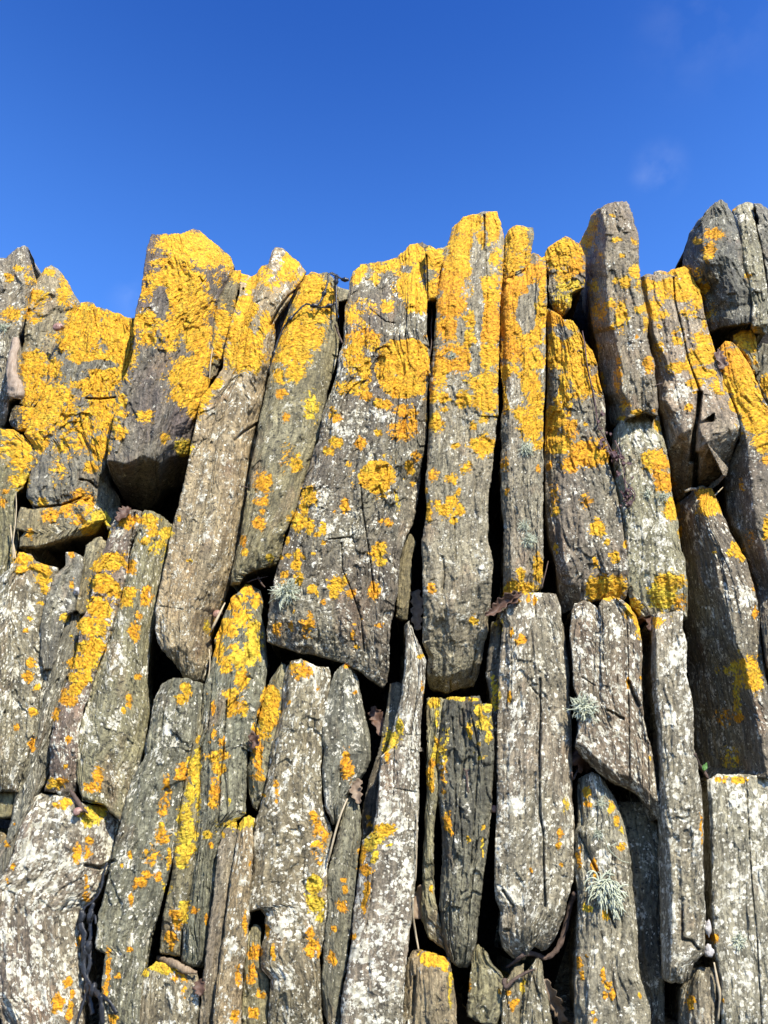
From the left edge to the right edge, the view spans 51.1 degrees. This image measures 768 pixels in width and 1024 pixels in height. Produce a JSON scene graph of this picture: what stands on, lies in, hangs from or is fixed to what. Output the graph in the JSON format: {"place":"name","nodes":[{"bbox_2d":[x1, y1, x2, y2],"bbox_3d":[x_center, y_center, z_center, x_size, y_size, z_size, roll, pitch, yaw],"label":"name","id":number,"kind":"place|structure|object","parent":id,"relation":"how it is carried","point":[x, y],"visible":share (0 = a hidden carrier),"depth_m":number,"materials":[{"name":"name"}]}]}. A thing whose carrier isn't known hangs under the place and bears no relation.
{"place":"outdoors","nodes":[
{"label":"outdoors","id":0,"kind":"place"},
{"bbox_2d":[0,295,767,1023],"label":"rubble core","id":1,"kind":"object","parent":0,"point":[168,669],"visible":0.01,"depth_m":1.33,"materials":[{"name":"stone"}]},
{"bbox_2d":[0,828,7,843],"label":"slate chip","id":2,"kind":"object","parent":1,"relation":"on","point":[3,833],"visible":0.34,"depth_m":1.07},
{"bbox_2d":[0,792,14,820],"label":"slate block","id":3,"kind":"structure","parent":2,"relation":"on","point":[6,803],"depth_m":1.07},
{"bbox_2d":[0,552,58,791],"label":"slate stone","id":4,"kind":"object","parent":3,"relation":"on","point":[25,581],"visible":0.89,"depth_m":1.16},
{"bbox_2d":[10,525,15,558],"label":"grass stalk","id":5,"kind":"object","parent":4,"relation":"on","point":[13,543],"depth_m":1.26,"materials":[{"name":"plant"}]},
{"bbox_2d":[12,498,16,559],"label":"grass stalk","id":6,"kind":"object","parent":4,"relation":"on","point":[14,529],"depth_m":1.26,"materials":[{"name":"plant"}]},
{"bbox_2d":[0,428,33,575],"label":"slate stone","id":7,"kind":"object","parent":4,"relation":"on","point":[16,453],"visible":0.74,"depth_m":1.34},
{"bbox_2d":[0,245,40,431],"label":"slate stone","id":8,"kind":"object","parent":7,"relation":"on","point":[20,272],"visible":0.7,"depth_m":1.53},
{"bbox_2d":[0,321,10,332],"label":"lichen tuft","id":9,"kind":"object","parent":8,"relation":"attached to","point":[3,326],"visible":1,"depth_m":1.49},
{"bbox_2d":[9,405,34,441],"bbox_3d":[-0.662,-0.159,1.523,0.099,0.133,0.220,0,-25,0],"label":"slate chip","id":10,"kind":"object","parent":7,"relation":"on","point":[20,418],"visible":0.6,"depth_m":1.41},
{"bbox_2d":[19,265,79,407],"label":"slate stone","id":11,"kind":"object","parent":10,"relation":"on","point":[53,300],"visible":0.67,"depth_m":1.52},
{"bbox_2d":[15,496,108,569],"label":"slate block","id":12,"kind":"structure","parent":4,"relation":"on","point":[51,536],"depth_m":1.27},
{"bbox_2d":[24,301,133,530],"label":"slate stone","id":13,"kind":"object","parent":12,"relation":"on","point":[67,433],"visible":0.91,"depth_m":1.38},
{"bbox_2d":[5,337,24,399],"bbox_3d":[-0.645,-0.256,1.410,0.052,0.139,0.026,-4,-25,9],"label":"driftwood","id":14,"kind":"object","parent":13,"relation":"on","point":[14,387],"visible":1,"depth_m":1.39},
{"bbox_2d":[53,323,63,330],"bbox_3d":[-0.596,-0.338,1.470,0.021,0.019,0.013,0,-25,0],"label":"snail shell","id":15,"kind":"object","parent":13,"relation":"on","point":[58,326],"visible":1,"depth_m":1.47},
{"bbox_2d":[0,793,120,1023],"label":"slate stone","id":16,"kind":"object","parent":1,"relation":"on","point":[50,882],"visible":0.95,"depth_m":1.00,"materials":[{"name":"stone"}]},
{"bbox_2d":[0,613,84,877],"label":"slate stone","id":17,"kind":"object","parent":16,"relation":"on","point":[35,775],"visible":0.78,"depth_m":1.11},
{"bbox_2d":[40,552,83,670],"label":"slate stone","id":18,"kind":"object","parent":17,"relation":"on","point":[60,605],"visible":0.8,"depth_m":1.20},
{"bbox_2d":[73,587,78,594],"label":"pebble","id":19,"kind":"object","parent":18,"relation":"on","point":[76,591],"visible":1,"depth_m":1.20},
{"bbox_2d":[76,537,105,615],"bbox_3d":[-0.473,0.119,1.333,0.070,0.176,0.217,1,-25,-2],"label":"slate sliver","id":20,"kind":"object","parent":17,"relation":"on","point":[94,548],"visible":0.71,"depth_m":1.24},
{"bbox_2d":[73,807,82,815],"bbox_3d":[-0.393,0.385,1.032,0.012,0.011,0.008,0,-25,0],"label":"snail shell","id":21,"kind":"object","parent":16,"relation":"on","point":[77,811],"visible":1,"depth_m":1.03},
{"bbox_2d":[70,789,87,813],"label":"twig","id":22,"kind":"object","parent":16,"relation":"on","point":[77,801],"visible":1,"depth_m":1.04,"materials":[{"name":"wood"}]},
{"bbox_2d":[44,510,141,805],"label":"slate stone","id":23,"kind":"object","parent":16,"relation":"on","point":[109,577],"visible":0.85,"depth_m":1.16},
{"bbox_2d":[115,506,131,521],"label":"dead leaf","id":24,"kind":"object","parent":23,"relation":"on","point":[124,512],"visible":1,"depth_m":1.26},
{"bbox_2d":[76,510,171,822],"bbox_3d":[-0.378,0.228,1.263,0.105,0.503,0.268,0,-25,0],"label":"slate stone","id":25,"kind":"object","parent":16,"relation":"on","point":[114,726],"visible":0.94,"depth_m":1.13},
{"bbox_2d":[107,229,234,513],"bbox_3d":[-0.401,-0.293,1.586,0.190,0.665,0.402,0,-25,0],"label":"slate stone","id":26,"kind":"object","parent":25,"relation":"on","point":[165,385],"visible":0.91,"depth_m":1.39,"materials":[{"name":"stone"}]},
{"bbox_2d":[209,348,212,378],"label":"grass stalk","id":27,"kind":"object","parent":26,"relation":"on","point":[210,364],"depth_m":1.42,"materials":[{"name":"plant"}]},
{"bbox_2d":[95,678,203,1023],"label":"slate stone","id":28,"kind":"object","parent":1,"relation":"on","point":[129,923],"visible":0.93,"depth_m":1.02,"materials":[{"name":"stone"}]},
{"bbox_2d":[76,862,117,1023],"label":"bladder wrack","id":29,"kind":"object","parent":28,"relation":"hanging from","point":[91,989],"visible":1,"depth_m":0.97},
{"bbox_2d":[155,247,305,685],"bbox_3d":[-0.249,-0.138,1.476,0.189,0.953,0.339,0,-25,0],"label":"slate stone","id":30,"kind":"object","parent":28,"relation":"on","point":[195,590],"visible":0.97,"depth_m":1.30,"materials":[{"name":"stone"}]},
{"bbox_2d":[212,610,222,617],"bbox_3d":[-0.254,0.155,1.224,0.016,0.014,0.010,0,-25,0],"label":"snail shell","id":31,"kind":"object","parent":30,"relation":"attached to","point":[215,613],"visible":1,"depth_m":1.22},
{"bbox_2d":[140,958,202,1023],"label":"slate block","id":32,"kind":"structure","parent":1,"relation":"on","point":[169,995],"depth_m":0.94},
{"bbox_2d":[156,956,196,974],"bbox_3d":[-0.260,0.550,0.975,0.077,0.018,0.025,-18,-31,34],"label":"broken stick","id":33,"kind":"object","parent":32,"relation":"on","point":[177,965],"visible":0.99,"depth_m":0.96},
{"bbox_2d":[159,703,203,956],"bbox_3d":[-0.262,0.430,1.145,0.041,0.356,0.231,1,-25,-3],"label":"slate sliver","id":34,"kind":"object","parent":32,"relation":"on","point":[174,913],"visible":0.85,"depth_m":1.02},
{"bbox_2d":[192,979,204,995],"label":"dead leaf","id":35,"kind":"object","parent":32,"relation":"on","point":[198,987],"visible":1,"depth_m":0.94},
{"bbox_2d":[199,822,238,1023],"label":"slate sliver","id":36,"kind":"object","parent":32,"relation":"on","point":[225,854],"visible":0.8,"depth_m":0.98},
{"bbox_2d":[181,584,269,967],"bbox_3d":[-0.222,0.362,1.202,0.101,0.562,0.292,0,-25,0],"label":"slate stone","id":37,"kind":"object","parent":32,"relation":"on","point":[234,689],"visible":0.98,"depth_m":1.11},
{"bbox_2d":[210,603,224,632],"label":"grass stalk","id":38,"kind":"object","parent":37,"relation":"on","point":[216,619],"depth_m":1.21,"materials":[{"name":"plant"}]},
{"bbox_2d":[248,731,259,748],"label":"dead leaf","id":39,"kind":"object","parent":37,"relation":"on","point":[253,739],"visible":1,"depth_m":1.11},
{"bbox_2d":[230,272,339,593],"bbox_3d":[-0.169,-0.149,1.488,0.176,0.695,0.291,0,-25,0],"label":"slate stone","id":40,"kind":"object","parent":37,"relation":"on","point":[302,375],"visible":0.95,"depth_m":1.36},
{"bbox_2d":[267,272,348,373],"bbox_3d":[-0.137,-0.349,1.469,0.145,0.235,0.030,-1,-25,2],"label":"bladder wrack","id":41,"kind":"object","parent":40,"relation":"hanging from","point":[324,293],"visible":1,"depth_m":1.48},
{"bbox_2d":[210,270,240,384],"bbox_3d":[-0.315,-0.367,1.625,0.071,0.398,0.252,0,-25,0],"label":"slate sliver","id":42,"kind":"object","parent":1,"relation":"on","point":[226,302],"visible":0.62,"depth_m":1.50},
{"bbox_2d":[213,815,254,1023],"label":"slate stone","id":43,"kind":"object","parent":1,"relation":"on","point":[238,925],"visible":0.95,"depth_m":0.97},
{"bbox_2d":[241,923,270,1023],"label":"slate stone","id":44,"kind":"object","parent":1,"relation":"on","point":[256,994],"visible":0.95,"depth_m":0.96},
{"bbox_2d":[246,662,285,811],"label":"slate stone","id":45,"kind":"object","parent":1,"relation":"on","point":[259,758],"visible":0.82,"depth_m":1.11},
{"bbox_2d":[249,659,331,1023],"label":"slate stone","id":46,"kind":"object","parent":1,"relation":"on","point":[291,849],"visible":1,"depth_m":1.02,"materials":[{"name":"stone"}]},
{"bbox_2d":[320,794,361,1023],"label":"slate stone","id":47,"kind":"object","parent":1,"relation":"on","point":[342,876],"visible":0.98,"depth_m":1.00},
{"bbox_2d":[327,798,347,862],"bbox_3d":[-0.059,0.408,1.031,0.026,0.078,0.010,0,-25,0],"label":"grass stalk","id":48,"kind":"object","parent":47,"relation":"on","point":[335,831],"depth_m":1.03,"materials":[{"name":"plant"}]},
{"bbox_2d":[321,664,370,827],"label":"slate stone","id":49,"kind":"object","parent":47,"relation":"on","point":[345,739],"visible":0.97,"depth_m":1.09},
{"bbox_2d":[349,778,362,803],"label":"dead leaf","id":50,"kind":"object","parent":47,"relation":"on","point":[355,789],"visible":1,"depth_m":1.06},
{"bbox_2d":[338,287,348,340],"bbox_3d":[-0.081,-0.428,1.685,0.032,0.150,0.224,0,-25,-1],"label":"slate chip","id":51,"kind":"object","parent":1,"relation":"on","point":[343,296],"visible":0.48,"depth_m":1.62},
{"bbox_2d":[266,242,430,692],"bbox_3d":[-0.046,-0.142,1.495,0.273,1.006,0.371,0,-25,0],"label":"slate stone","id":52,"kind":"object","parent":1,"relation":"on","point":[352,523],"visible":0.98,"depth_m":1.28,"materials":[{"name":"stone"}]},
{"bbox_2d":[268,576,301,610],"bbox_3d":[-0.146,0.118,1.176,0.054,0.055,0.027,0,-25,0],"label":"lichen tuft","id":53,"kind":"object","parent":52,"relation":"attached to","point":[286,593],"visible":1,"depth_m":1.18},
{"bbox_2d":[429,308,432,356],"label":"twig","id":54,"kind":"object","parent":52,"relation":"attached to","point":[431,330],"visible":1,"depth_m":1.50,"materials":[{"name":"brown plant"}]},
{"bbox_2d":[341,621,425,1023],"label":"slate stone","id":55,"kind":"object","parent":1,"relation":"on","point":[373,988],"visible":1,"depth_m":1.00,"materials":[{"name":"stone"}]},
{"bbox_2d":[362,682,401,839],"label":"slate stone","id":56,"kind":"object","parent":55,"relation":"on","point":[371,793],"visible":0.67,"depth_m":1.11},
{"bbox_2d":[368,706,383,735],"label":"dead leaf","id":57,"kind":"object","parent":56,"relation":"on","point":[376,715],"visible":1,"depth_m":1.16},
{"bbox_2d":[396,534,415,638],"bbox_3d":[0.035,0.123,1.351,0.034,0.183,0.210,0,-25,0],"label":"slate sliver","id":58,"kind":"object","parent":55,"relation":"on","point":[404,586],"visible":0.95,"depth_m":1.25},
{"bbox_2d":[415,812,417,880],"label":"grass stalk","id":59,"kind":"object","parent":55,"relation":"attached to","point":[416,842],"depth_m":1.01,"materials":[{"name":"plant"}]},
{"bbox_2d":[410,589,423,630],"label":"dead leaf","id":60,"kind":"object","parent":55,"relation":"on","point":[417,609],"visible":0.99,"depth_m":1.24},
{"bbox_2d":[414,885,421,918],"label":"dead leaf","id":61,"kind":"object","parent":55,"relation":"attached to","point":[417,912],"visible":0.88,"depth_m":1.02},
{"bbox_2d":[403,949,456,1023],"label":"slate block","id":62,"kind":"structure","parent":1,"relation":"on","point":[429,994],"depth_m":0.94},
{"bbox_2d":[412,898,418,949],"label":"grass stalk","id":63,"kind":"object","parent":62,"relation":"on","point":[414,926],"depth_m":0.98,"materials":[{"name":"plant"}]},
{"bbox_2d":[420,697,444,949],"bbox_3d":[0.066,0.429,1.152,0.042,0.336,0.234,0,-25,0],"label":"slate sliver","id":64,"kind":"object","parent":62,"relation":"on","point":[431,722],"visible":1,"depth_m":1.05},
{"bbox_2d":[424,245,447,346],"bbox_3d":[0.104,-0.469,1.668,0.050,0.265,0.234,0,-25,0],"label":"slate sliver","id":65,"kind":"object","parent":1,"relation":"on","point":[434,259],"visible":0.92,"depth_m":1.57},
{"bbox_2d":[457,944,503,1023],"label":"slate stone","id":66,"kind":"object","parent":1,"relation":"on","point":[480,992],"visible":0.93,"depth_m":0.96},
{"bbox_2d":[436,696,494,967],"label":"slate stone","id":67,"kind":"object","parent":66,"relation":"on","point":[466,739],"visible":1,"depth_m":1.04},
{"bbox_2d":[420,211,503,697],"bbox_3d":[0.150,-0.151,1.488,0.188,1.008,0.329,0,-25,0],"label":"slate stone","id":68,"kind":"object","parent":67,"relation":"on","point":[457,559],"visible":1,"depth_m":1.31,"materials":[{"name":"stone"}]},
{"bbox_2d":[463,768,468,792],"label":"twig","id":69,"kind":"object","parent":67,"relation":"on","point":[465,770],"visible":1,"depth_m":1.05,"materials":[{"name":"wood"}]},
{"bbox_2d":[511,956,551,1023],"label":"slate sliver","id":70,"kind":"object","parent":1,"relation":"on","point":[535,1008],"visible":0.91,"depth_m":0.95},
{"bbox_2d":[497,954,523,1023],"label":"slate sliver","id":71,"kind":"object","parent":70,"relation":"on","point":[512,1000],"visible":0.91,"depth_m":0.95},
{"bbox_2d":[502,968,534,989],"bbox_3d":[0.160,0.556,0.956,0.041,0.023,0.009,0,-25,0],"label":"twig","id":72,"kind":"object","parent":71,"relation":"on","point":[506,985],"visible":1,"depth_m":0.95,"materials":[{"name":"wood"}]},
{"bbox_2d":[544,979,567,1023],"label":"dead leaf","id":73,"kind":"object","parent":70,"relation":"on","point":[557,1007],"visible":1,"depth_m":0.97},
{"bbox_2d":[493,592,574,959],"bbox_3d":[0.203,0.360,1.171,0.130,0.505,0.261,0,-25,0],"label":"slate stone","id":74,"kind":"object","parent":1,"relation":"on","point":[533,847],"visible":0.97,"depth_m":1.06,"materials":[{"name":"stone"}]},
{"bbox_2d":[483,619,501,791],"bbox_3d":[0.165,0.300,1.257,0.038,0.275,0.224,0,-25,0],"label":"slate sliver","id":75,"kind":"object","parent":74,"relation":"on","point":[491,658],"visible":0.62,"depth_m":1.18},
{"bbox_2d":[485,590,522,615],"bbox_3d":[0.176,0.135,1.181,0.057,0.038,0.011,-5,-25,11],"label":"dead leaf","id":76,"kind":"object","parent":74,"relation":"on","point":[500,604],"visible":1,"depth_m":1.18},
{"bbox_2d":[492,256,546,597],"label":"slate stone","id":77,"kind":"object","parent":74,"relation":"on","point":[522,363],"visible":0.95,"depth_m":1.37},
{"bbox_2d":[502,225,533,282],"bbox_3d":[0.268,-0.507,1.694,0.080,0.238,0.234,0,-25,0],"label":"slate sliver","id":78,"kind":"object","parent":77,"relation":"on","point":[518,241],"visible":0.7,"depth_m":1.58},
{"bbox_2d":[529,253,541,264],"bbox_3d":[0.311,-0.510,1.740,0.045,0.139,0.220,-3,-25,6],"label":"slate chip","id":79,"kind":"object","parent":78,"relation":"on","point":[534,256],"visible":0.19,"depth_m":1.63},
{"bbox_2d":[517,517,530,530],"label":"lichen tuft","id":80,"kind":"object","parent":77,"relation":"attached to","point":[525,525],"visible":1,"depth_m":1.25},
{"bbox_2d":[518,437,535,457],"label":"lichen tuft","id":81,"kind":"object","parent":77,"relation":"attached to","point":[525,448],"visible":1,"depth_m":1.32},
{"bbox_2d":[521,529,537,548],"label":"lichen tuft","id":82,"kind":"object","parent":77,"relation":"on","point":[529,540],"visible":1,"depth_m":1.24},
{"bbox_2d":[505,891,576,967],"bbox_3d":[0.198,0.520,1.002,0.092,0.086,0.034,6,-26,-12],"label":"twig","id":83,"kind":"object","parent":74,"relation":"on","point":[557,948],"visible":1,"depth_m":1.01,"materials":[{"name":"wood"}]},
{"bbox_2d":[550,772,650,1023],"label":"slate stone","id":84,"kind":"object","parent":1,"relation":"on","point":[598,980],"visible":0.99,"depth_m":0.99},
{"bbox_2d":[572,749,590,773],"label":"dead leaf","id":85,"kind":"object","parent":84,"relation":"on","point":[582,763],"visible":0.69,"depth_m":1.11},
{"bbox_2d":[593,827,604,840],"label":"lichen tuft","id":86,"kind":"object","parent":84,"relation":"on","point":[597,833],"visible":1,"depth_m":1.03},
{"bbox_2d":[594,795,609,809],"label":"lichen tuft","id":87,"kind":"object","parent":84,"relation":"on","point":[601,804],"visible":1,"depth_m":1.05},
{"bbox_2d":[584,869,628,920],"bbox_3d":[0.276,0.469,0.985,0.057,0.059,0.025,0,-25,0],"label":"lichen tuft","id":88,"kind":"object","parent":84,"relation":"attached to","point":[608,891],"visible":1,"depth_m":0.99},
{"bbox_2d":[563,596,659,820],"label":"slate stone","id":89,"kind":"object","parent":1,"relation":"on","point":[612,746],"visible":0.98,"depth_m":1.12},
{"bbox_2d":[564,691,600,722],"bbox_3d":[0.270,0.264,1.087,0.052,0.047,0.023,0,-25,0],"label":"lichen tuft","id":90,"kind":"object","parent":89,"relation":"on","point":[584,708],"visible":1,"depth_m":1.09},
{"bbox_2d":[543,308,628,617],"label":"slate stone","id":91,"kind":"object","parent":89,"relation":"on","point":[586,549],"visible":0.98,"depth_m":1.31,"materials":[{"name":"stone"}]},
{"bbox_2d":[545,236,585,319],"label":"slate block","id":92,"kind":"structure","parent":91,"relation":"on","point":[565,266],"depth_m":1.55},
{"bbox_2d":[582,331,635,508],"bbox_3d":[0.379,-0.170,1.358,0.053,0.379,0.045,-8,-26,17],"label":"dried plant","id":93,"kind":"object","parent":91,"relation":"hanging from","point":[614,455],"visible":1,"depth_m":1.31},
{"bbox_2d":[617,801,664,1023],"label":"slate stone","id":94,"kind":"object","parent":1,"relation":"on","point":[642,834],"visible":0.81,"depth_m":1.05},
{"bbox_2d":[664,965,719,1023],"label":"slate block","id":95,"kind":"structure","parent":1,"relation":"on","point":[694,999],"depth_m":0.96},
{"bbox_2d":[640,609,705,982],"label":"slate stone","id":96,"kind":"object","parent":95,"relation":"on","point":[668,708],"visible":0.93,"depth_m":1.04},
{"bbox_2d":[637,616,651,630],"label":"dead leaf","id":97,"kind":"object","parent":96,"relation":"on","point":[648,619],"visible":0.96,"depth_m":1.21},
{"bbox_2d":[608,414,687,622],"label":"slate stone","id":98,"kind":"object","parent":96,"relation":"on","point":[657,580],"visible":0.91,"depth_m":1.27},
{"bbox_2d":[579,201,658,438],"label":"slate stone","id":99,"kind":"object","parent":98,"relation":"on","point":[614,308],"visible":0.89,"depth_m":1.47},
{"bbox_2d":[657,491,670,502],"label":"lichen tuft","id":100,"kind":"object","parent":98,"relation":"on","point":[661,495],"visible":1,"depth_m":1.28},
{"bbox_2d":[704,944,714,956],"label":"pebble","id":101,"kind":"object","parent":96,"relation":"on","point":[709,951],"visible":1,"depth_m":0.96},
{"bbox_2d":[675,199,751,351],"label":"slate stone","id":102,"kind":"object","parent":1,"relation":"on","point":[711,259],"visible":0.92,"depth_m":1.51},
{"bbox_2d":[694,774,767,1023],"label":"slate stone","id":103,"kind":"object","parent":1,"relation":"on","point":[735,842],"visible":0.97,"depth_m":1.00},
{"bbox_2d":[694,753,708,778],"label":"twig","id":104,"kind":"object","parent":103,"relation":"on","point":[701,769],"visible":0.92,"depth_m":1.08,"materials":[{"name":"wood"}]},
{"bbox_2d":[713,962,721,1020],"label":"grass stalk","id":105,"kind":"object","parent":103,"relation":"on","point":[719,994],"depth_m":0.94,"materials":[{"name":"plant"}]},
{"bbox_2d":[675,486,767,781],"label":"slate stone","id":106,"kind":"object","parent":103,"relation":"on","point":[727,682],"visible":0.94,"depth_m":1.22,"materials":[{"name":"stone"}]},
{"bbox_2d":[641,267,740,506],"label":"slate stone","id":107,"kind":"object","parent":106,"relation":"on","point":[699,422],"visible":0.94,"depth_m":1.39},
{"bbox_2d":[653,271,666,274],"bbox_3d":[0.555,-0.467,1.708,0.061,0.145,0.230,-6,-26,12],"label":"slate chip","id":108,"kind":"object","parent":107,"relation":"on","point":[659,272],"visible":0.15,"depth_m":1.59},
{"bbox_2d":[714,349,728,369],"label":"dead leaf","id":109,"kind":"object","parent":107,"relation":"on","point":[720,359],"visible":1,"depth_m":1.41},
{"bbox_2d":[731,932,747,950],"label":"lichen tuft","id":110,"kind":"object","parent":103,"relation":"on","point":[741,940],"visible":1,"depth_m":0.97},
{"bbox_2d":[713,341,767,685],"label":"slate stone","id":111,"kind":"object","parent":1,"relation":"on","point":[742,496],"visible":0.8,"depth_m":1.33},
{"bbox_2d":[730,329,760,376],"bbox_3d":[0.690,-0.286,1.565,0.085,0.195,0.228,-1,-25,3],"label":"slate chip","id":112,"kind":"object","parent":1,"relation":"on","point":[744,342],"visible":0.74,"depth_m":1.46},
{"bbox_2d":[732,202,767,345],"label":"slate stone","id":113,"kind":"object","parent":1,"relation":"on","point":[744,218],"visible":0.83,"depth_m":1.50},
{"bbox_2d":[755,343,767,404],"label":"slate stone","id":114,"kind":"object","parent":1,"relation":"on","point":[761,378],"visible":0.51,"depth_m":1.44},
{"bbox_2d":[752,203,767,291],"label":"slate stone","id":115,"kind":"object","parent":114,"relation":"on","point":[760,210],"visible":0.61,"depth_m":1.56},
{"bbox_2d":[0,0,767,317],"label":"sky","id":116,"kind":"structure","parent":0,"point":[339,136],"materials":[{"name":"blue"}]},
{"bbox_2d":[705,919,711,936],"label":"pebble","id":117,"kind":"object","parent":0,"point":[708,929],"visible":1,"depth_m":0.97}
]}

